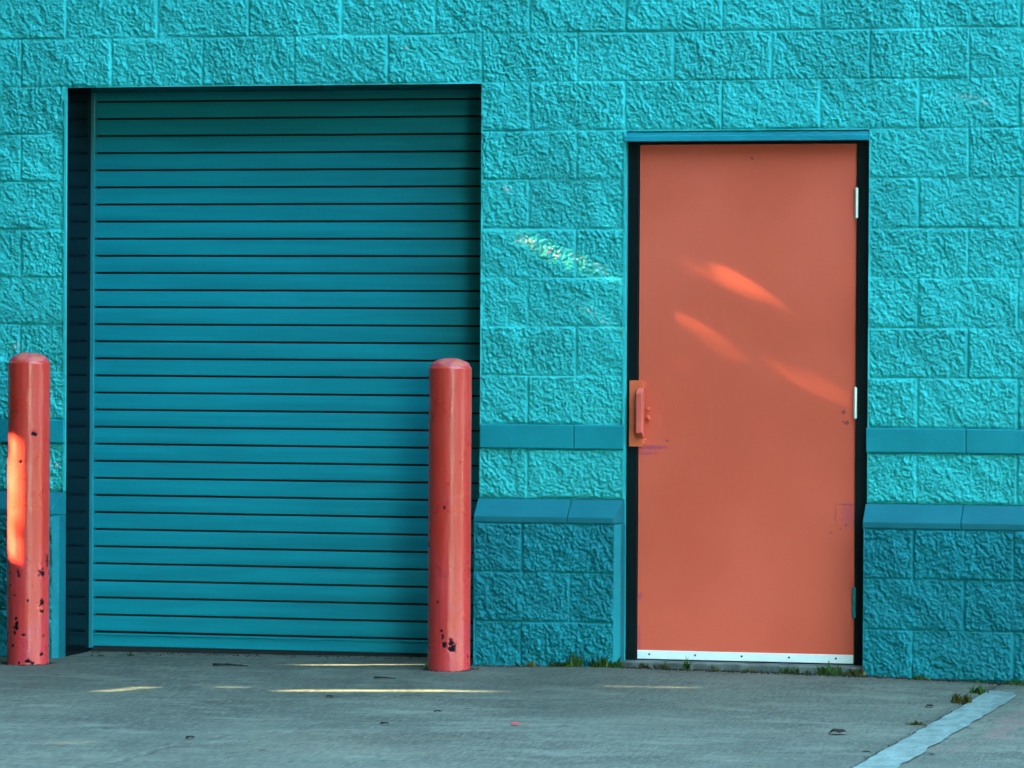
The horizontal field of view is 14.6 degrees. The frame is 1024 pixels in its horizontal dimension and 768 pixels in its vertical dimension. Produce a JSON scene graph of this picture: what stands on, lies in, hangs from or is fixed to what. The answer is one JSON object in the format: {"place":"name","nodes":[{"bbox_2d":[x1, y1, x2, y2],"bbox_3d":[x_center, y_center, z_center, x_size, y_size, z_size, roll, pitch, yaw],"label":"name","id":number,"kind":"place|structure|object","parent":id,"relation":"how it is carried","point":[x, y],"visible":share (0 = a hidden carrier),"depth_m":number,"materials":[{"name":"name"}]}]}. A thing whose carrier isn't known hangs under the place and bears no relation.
{"place":"outdoors","nodes":[
{"label":"outdoors","id":0,"kind":"place"},
{"bbox_2d":[213,663,247,665],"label":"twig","id":1,"kind":"object","parent":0,"point":[228,664],"visible":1,"depth_m":16.60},
{"bbox_2d":[0,632,1023,767],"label":"pavement","id":2,"kind":"structure","parent":0,"point":[115,710],"depth_m":14.54,"materials":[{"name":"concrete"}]},
{"bbox_2d":[7,353,49,664],"bbox_3d":[-2.024,0.570,16.740,0.176,1.403,0.176,0,1,13],"label":"bollard","id":3,"kind":"object","parent":2,"relation":"on","point":[28,495],"visible":0.95,"depth_m":16.66,"materials":[{"name":"metal"}]},
{"bbox_2d":[427,358,471,670],"bbox_3d":[-0.256,0.589,16.401,0.176,1.392,0.176,0,1,13],"label":"bollard","id":4,"kind":"object","parent":2,"relation":"on","point":[449,498],"visible":0.96,"depth_m":16.32,"materials":[{"name":"metal"}]},
{"bbox_2d":[511,660,541,666],"bbox_3d":[0.062,1.154,16.509,0.128,0.032,0.034,0,1,13],"label":"weed","id":5,"kind":"object","parent":2,"relation":"on","point":[532,663],"visible":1,"depth_m":16.50,"materials":[{"name":"plant"}]},
{"bbox_2d":[548,661,570,666],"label":"weed","id":6,"kind":"object","parent":2,"relation":"on","point":[556,664],"visible":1,"depth_m":16.48,"materials":[{"name":"green plant"}]},
{"bbox_2d":[561,649,588,666],"bbox_3d":[0.255,1.126,16.457,0.135,0.086,0.044,0,1,13],"label":"weed","id":7,"kind":"object","parent":2,"relation":"on","point":[575,662],"visible":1,"depth_m":16.46,"materials":[{"name":"green plant"}]},
{"bbox_2d":[585,655,624,667],"bbox_3d":[0.373,1.136,16.423,0.206,0.064,0.049,0,1,13],"label":"weed","id":8,"kind":"object","parent":2,"relation":"on","point":[606,663],"visible":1,"depth_m":16.42,"materials":[{"name":"green plant"}]},
{"bbox_2d":[625,662,655,667],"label":"weed","id":9,"kind":"object","parent":2,"relation":"on","point":[640,665],"visible":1,"depth_m":16.41,"materials":[{"name":"green plant"}]},
{"bbox_2d":[653,662,670,668],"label":"weed","id":10,"kind":"object","parent":2,"relation":"on","point":[665,665],"visible":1,"depth_m":16.39,"materials":[{"name":"green plant"}]},
{"bbox_2d":[683,655,691,669],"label":"weed","id":11,"kind":"object","parent":2,"relation":"on","point":[686,666],"visible":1,"depth_m":16.37,"materials":[{"name":"green plant"}]},
{"bbox_2d":[708,665,721,670],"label":"weed","id":12,"kind":"object","parent":2,"relation":"on","point":[712,668],"visible":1,"depth_m":16.34,"materials":[{"name":"green plant"}]},
{"bbox_2d":[778,666,808,673],"bbox_3d":[1.146,1.162,16.266,0.128,0.040,0.037,0,1,13],"label":"weed","id":13,"kind":"object","parent":2,"relation":"on","point":[787,670],"visible":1,"depth_m":16.27,"materials":[{"name":"green plant"}]},
{"bbox_2d":[810,660,850,675],"bbox_3d":[1.290,1.151,16.223,0.175,0.069,0.050,0,1,13],"label":"weed","id":14,"kind":"object","parent":2,"relation":"on","point":[827,670],"visible":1,"depth_m":16.23,"materials":[{"name":"green plant"}]},
{"bbox_2d":[828,728,845,733],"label":"dead leaf","id":15,"kind":"object","parent":2,"relation":"on","point":[837,730],"visible":1,"depth_m":13.92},
{"bbox_2d":[845,667,865,676],"bbox_3d":[1.391,1.163,16.200,0.099,0.049,0.044,0,1,13],"label":"weed","id":16,"kind":"object","parent":2,"relation":"on","point":[856,672],"visible":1,"depth_m":16.20,"materials":[{"name":"green plant"}]},
{"bbox_2d":[905,721,925,725],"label":"weed","id":17,"kind":"object","parent":2,"relation":"on","point":[914,723],"visible":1,"depth_m":14.30,"materials":[{"name":"green plant"}]},
{"bbox_2d":[913,675,938,679],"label":"weed","id":18,"kind":"object","parent":2,"relation":"on","point":[917,677],"visible":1,"depth_m":16.13,"materials":[{"name":"green plant"}]},
{"bbox_2d":[853,690,1015,767],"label":"painted line","id":19,"kind":"object","parent":2,"relation":"on","point":[920,742],"visible":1,"depth_m":14.01,"materials":[{"name":"paint"}]},
{"bbox_2d":[947,689,973,704],"bbox_3d":[1.688,1.182,15.162,0.130,0.067,0.054,0,1,13],"label":"weed","id":20,"kind":"object","parent":2,"relation":"on","point":[956,699],"visible":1,"depth_m":15.16,"materials":[{"name":"plant"}]},
{"bbox_2d":[966,683,988,694],"bbox_3d":[1.809,1.187,15.584,0.097,0.048,0.046,1,1,26],"label":"weed","id":21,"kind":"object","parent":2,"relation":"on","point":[979,690],"visible":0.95,"depth_m":15.58,"materials":[{"name":"green plant"}]},
{"bbox_2d":[993,680,1023,684],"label":"weed","id":22,"kind":"object","parent":2,"relation":"on","point":[1019,682],"visible":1,"depth_m":16.03,"materials":[{"name":"green plant"}]},
{"label":"yard road","id":23,"kind":"structure","parent":0,"visible":0},
{"bbox_2d":[0,0,1023,682],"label":"warehouse","id":24,"kind":"structure","parent":23,"relation":"on","point":[716,306],"depth_m":16.59,"materials":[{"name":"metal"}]},
{"bbox_2d":[629,144,857,664],"bbox_3d":[0.949,0.079,16.450,0.949,2.130,0.114,0,1,13],"label":"door","id":25,"kind":"structure","parent":24,"relation":"in","point":[743,400],"depth_m":16.46,"materials":[{"name":"paint"}]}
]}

